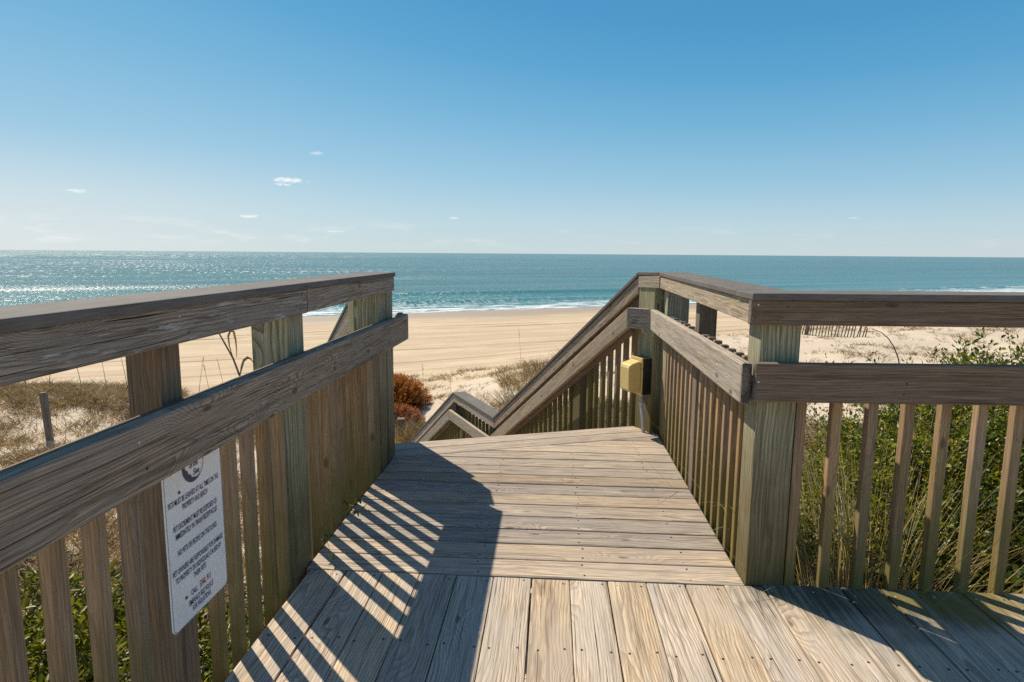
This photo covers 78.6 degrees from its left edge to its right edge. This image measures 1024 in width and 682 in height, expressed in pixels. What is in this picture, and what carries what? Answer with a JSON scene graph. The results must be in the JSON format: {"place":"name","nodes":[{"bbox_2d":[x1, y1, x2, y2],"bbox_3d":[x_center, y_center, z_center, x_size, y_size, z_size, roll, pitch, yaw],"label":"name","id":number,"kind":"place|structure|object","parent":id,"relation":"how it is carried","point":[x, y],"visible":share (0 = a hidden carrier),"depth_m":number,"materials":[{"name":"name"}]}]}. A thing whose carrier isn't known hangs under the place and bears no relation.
{"place":"outdoors","nodes":[
{"label":"outdoors","id":0,"kind":"place"},
{"bbox_2d":[0,250,1023,315],"bbox_3d":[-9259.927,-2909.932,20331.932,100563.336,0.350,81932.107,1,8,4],"label":"sea","id":1,"kind":"structure","parent":0,"point":[437,282],"depth_m":201.88,"materials":[{"name":"liquid"}]},
{"bbox_2d":[0,304,1023,681],"bbox_3d":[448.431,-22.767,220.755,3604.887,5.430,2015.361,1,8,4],"label":"sand ground","id":2,"kind":"structure","parent":0,"point":[436,344],"depth_m":31.39,"materials":[{"name":"beige sand"}]},
{"bbox_2d":[39,392,53,439],"bbox_3d":[-8.868,1.580,11.934,0.157,1.225,0.117,-1,8,-13],"label":"wooden stake","id":3,"kind":"object","parent":2,"relation":"on","point":[46,415],"visible":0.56,"depth_m":11.88,"materials":[{"name":"grey wood"}]},
{"bbox_2d":[18,544,225,681],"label":"dune shrub","id":4,"kind":"object","parent":2,"relation":"on","point":[34,634],"visible":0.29,"depth_m":3.41,"materials":[{"name":"green plant"}]},
{"bbox_2d":[36,644,207,681],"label":"dune shrub","id":5,"kind":"object","parent":2,"relation":"on","point":[41,678],"visible":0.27,"depth_m":2.76,"materials":[{"name":"green plant"}]},
{"bbox_2d":[17,553,264,679],"bbox_3d":[-3.284,2.434,3.284,5.255,1.348,6.727,1,8,4],"label":"shrub","id":6,"kind":"object","parent":2,"relation":"on","point":[115,586],"visible":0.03,"depth_m":5.88,"materials":[{"name":"green plant"}]},
{"bbox_2d":[27,577,264,681],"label":"dune shrub","id":7,"kind":"object","parent":2,"relation":"on","point":[206,647],"visible":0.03,"depth_m":3.52,"materials":[{"name":"green plant"}]},
{"bbox_2d":[219,331,252,375],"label":"dry reed","id":8,"kind":"object","parent":2,"relation":"on","point":[243,361],"visible":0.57,"depth_m":2.92,"materials":[{"name":"brown plant"}]},
{"bbox_2d":[0,375,526,673],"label":"dune grass","id":9,"kind":"structure","parent":2,"relation":"on","point":[91,391],"depth_m":13.24,"materials":[{"name":"beige plant"}]},
{"bbox_2d":[306,291,402,560],"bbox_3d":[-2.752,1.587,7.875,0.463,5.130,8.882,-3,9,-26],"label":"stair railing","id":10,"kind":"object","parent":2,"relation":"on","point":[344,325],"visible":0.02,"depth_m":3.82,"materials":[{"name":"wood"}]},
{"bbox_2d":[397,417,404,440],"bbox_3d":[-3.017,2.558,17.048,0.190,0.920,0.190,-1,8,-13],"label":"wooden stake","id":11,"kind":"object","parent":2,"relation":"on","point":[400,421],"visible":0.45,"depth_m":16.92,"materials":[{"name":"grey wood"}]},
{"bbox_2d":[395,414,424,442],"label":"grass clump","id":12,"kind":"object","parent":2,"relation":"on","point":[410,433],"visible":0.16,"depth_m":16.35,"materials":[{"name":"brown plant"}]},
{"bbox_2d":[394,403,425,426],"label":"dry shrub","id":13,"kind":"object","parent":2,"relation":"on","point":[399,411],"visible":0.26,"depth_m":18.55,"materials":[{"name":"brown plant"}]},
{"bbox_2d":[395,410,427,443],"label":"grass clump","id":14,"kind":"object","parent":2,"relation":"on","point":[397,438],"visible":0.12,"depth_m":16.68,"materials":[{"name":"brown plant"}]},
{"bbox_2d":[394,373,433,411],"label":"dry shrub","id":15,"kind":"object","parent":2,"relation":"on","point":[409,392],"visible":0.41,"depth_m":20.69,"materials":[{"name":"brown plant"}]},
{"bbox_2d":[440,390,497,404],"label":"grass clump","id":16,"kind":"object","parent":2,"relation":"on","point":[475,395],"visible":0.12,"depth_m":19.74,"materials":[{"name":"beige plant"}]},
{"bbox_2d":[483,363,534,390],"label":"grass clump","id":17,"kind":"object","parent":2,"relation":"on","point":[517,381],"visible":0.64,"depth_m":19.80,"materials":[{"name":"beige plant"}]},
{"bbox_2d":[479,382,562,415],"bbox_3d":[0.336,1.587,16.566,2.343,0.941,2.499,7,11,41],"label":"grass clump","id":18,"kind":"object","parent":2,"relation":"on","point":[499,406],"visible":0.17,"depth_m":16.64,"materials":[{"name":"beige plant"}]},
{"bbox_2d":[408,273,639,587],"bbox_3d":[-0.623,1.494,8.678,0.431,5.123,8.449,-3,9,-23],"label":"stair railing","id":19,"kind":"object","parent":2,"relation":"on","point":[601,335],"visible":0.41,"depth_m":5.62,"materials":[{"name":"wood"}]},
{"bbox_2d":[516,354,554,376],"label":"grass clump","id":20,"kind":"object","parent":2,"relation":"on","point":[534,365],"visible":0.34,"depth_m":21.92,"materials":[{"name":"beige plant"}]},
{"bbox_2d":[225,426,1023,681],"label":"wooden deck","id":21,"kind":"structure","parent":2,"relation":"on","point":[448,553],"depth_m":2.26,"materials":[{"name":"brown wood"}]},
{"bbox_2d":[0,272,407,681],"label":"deck railing","id":22,"kind":"object","parent":21,"relation":"attached to","point":[51,499],"visible":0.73,"depth_m":1.63,"materials":[{"name":"brown wood"}]},
{"bbox_2d":[161,447,226,634],"bbox_3d":[-0.857,0.484,1.700,0.007,0.522,0.269,1,8,4],"label":"rules sign","id":23,"kind":"object","parent":22,"relation":"attached to","point":[192,499],"visible":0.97,"depth_m":1.69,"materials":[{"name":"white metal"}]},
{"bbox_2d":[320,495,366,559],"bbox_3d":[-0.772,0.861,2.773,0.151,0.195,0.574,0,8,-1],"label":"vine sprig","id":24,"kind":"object","parent":22,"relation":"attached to","point":[354,513],"visible":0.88,"depth_m":2.94,"materials":[{"name":"green plant"}]},
{"bbox_2d":[627,272,800,587],"bbox_3d":[0.925,1.105,3.538,0.366,2.924,2.338,1,8,4],"label":"landing railing","id":25,"kind":"object","parent":21,"relation":"attached to","point":[701,382],"visible":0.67,"depth_m":2.71,"materials":[{"name":"brown wood"}]},
{"bbox_2d":[620,355,651,432],"bbox_3d":[0.858,0.386,4.382,0.173,0.555,0.151,-3,8,-20],"label":"outlet box","id":26,"kind":"object","parent":25,"relation":"attached to","point":[635,374],"visible":0.98,"depth_m":4.31,"materials":[{"name":"yellow plastic"}]},
{"bbox_2d":[735,290,1023,594],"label":"deck railing","id":27,"kind":"object","parent":21,"relation":"attached to","point":[980,388],"visible":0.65,"depth_m":2.20,"materials":[{"name":"wood"}]},
{"bbox_2d":[529,390,862,478],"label":"dune grass","id":28,"kind":"structure","parent":2,"relation":"on","point":[806,438],"depth_m":10.37,"materials":[{"name":"green plant"}]},
{"bbox_2d":[692,502,837,591],"bbox_3d":[0.981,0.835,2.476,0.382,0.356,0.571,-2,8,-17],"label":"grass sprig","id":29,"kind":"object","parent":2,"relation":"on","point":[776,585],"depth_m":2.39,"materials":[{"name":"green plant"}]},
{"bbox_2d":[590,404,1023,639],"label":"grass clump","id":30,"kind":"object","parent":2,"relation":"on","point":[840,584],"visible":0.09,"depth_m":3.30,"materials":[{"name":"green plant"}]},
{"bbox_2d":[800,415,855,551],"bbox_3d":[2.391,1.421,5.271,2.297,1.621,2.080,1,8,4],"label":"dune shrub","id":31,"kind":"object","parent":2,"relation":"on","point":[817,460],"visible":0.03,"depth_m":5.31,"materials":[{"name":"green plant"}]},
{"bbox_2d":[801,325,867,336],"bbox_3d":[13.995,-0.682,27.488,0.382,1.452,2.922,-7,11,-42],"label":"sand fence","id":32,"kind":"object","parent":2,"relation":"on","point":[807,328],"visible":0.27,"depth_m":27.33,"materials":[{"name":"brown wood"}]},
{"bbox_2d":[655,405,1023,591],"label":"grass clump","id":33,"kind":"object","parent":2,"relation":"on","point":[842,558],"visible":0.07,"depth_m":3.44,"materials":[{"name":"green plant"}]},
{"bbox_2d":[794,472,903,588],"bbox_3d":[1.864,1.622,4.078,1.404,1.522,2.258,1,8,4],"label":"dune shrub","id":34,"kind":"object","parent":2,"relation":"on","point":[809,521],"visible":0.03,"depth_m":3.84,"materials":[{"name":"green plant"}]},
{"bbox_2d":[799,406,936,529],"bbox_3d":[3.601,1.208,5.537,2.615,1.463,2.370,1,8,4],"label":"dune shrub","id":35,"kind":"object","parent":2,"relation":"on","point":[820,471],"visible":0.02,"depth_m":5.37,"materials":[{"name":"green plant"}]},
{"bbox_2d":[871,328,899,408],"bbox_3d":[2.826,0.719,5.176,0.727,1.662,0.013,1,8,4],"label":"bare stem","id":36,"kind":"object","parent":2,"relation":"on","point":[894,349],"visible":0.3,"depth_m":5.06,"materials":[{"name":"brown plant"}]},
{"bbox_2d":[804,333,1023,475],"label":"dune shrub","id":37,"kind":"object","parent":2,"relation":"on","point":[854,425],"visible":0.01,"depth_m":5.59,"materials":[{"name":"green plant"}]},
{"bbox_2d":[805,327,1023,456],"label":"dune shrub","id":38,"kind":"object","parent":2,"relation":"on","point":[934,353],"visible":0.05,"depth_m":6.41,"materials":[{"name":"green plant"}]},
{"bbox_2d":[823,334,1023,590],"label":"dune shrub","id":39,"kind":"object","parent":2,"relation":"on","point":[992,472],"visible":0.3,"depth_m":3.82,"materials":[{"name":"green plant"}]},
{"bbox_2d":[866,489,1023,593],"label":"dune shrub","id":40,"kind":"object","parent":2,"relation":"on","point":[1017,538],"visible":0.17,"depth_m":3.17,"materials":[{"name":"green plant"}]},
{"bbox_2d":[0,0,1023,256],"label":"sky","id":41,"kind":"structure","parent":0,"point":[638,127],"materials":[{"name":"blue"}]},
{"bbox_2d":[489,393,542,432],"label":"dune grass","id":42,"kind":"structure","parent":0,"point":[503,402],"depth_m":18.52,"materials":[{"name":"beige plant"}]},
{"bbox_2d":[405,326,1023,467],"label":"dune grass","id":43,"kind":"structure","parent":0,"point":[506,369],"depth_m":24.19,"materials":[{"name":"beige plant"}]}
]}

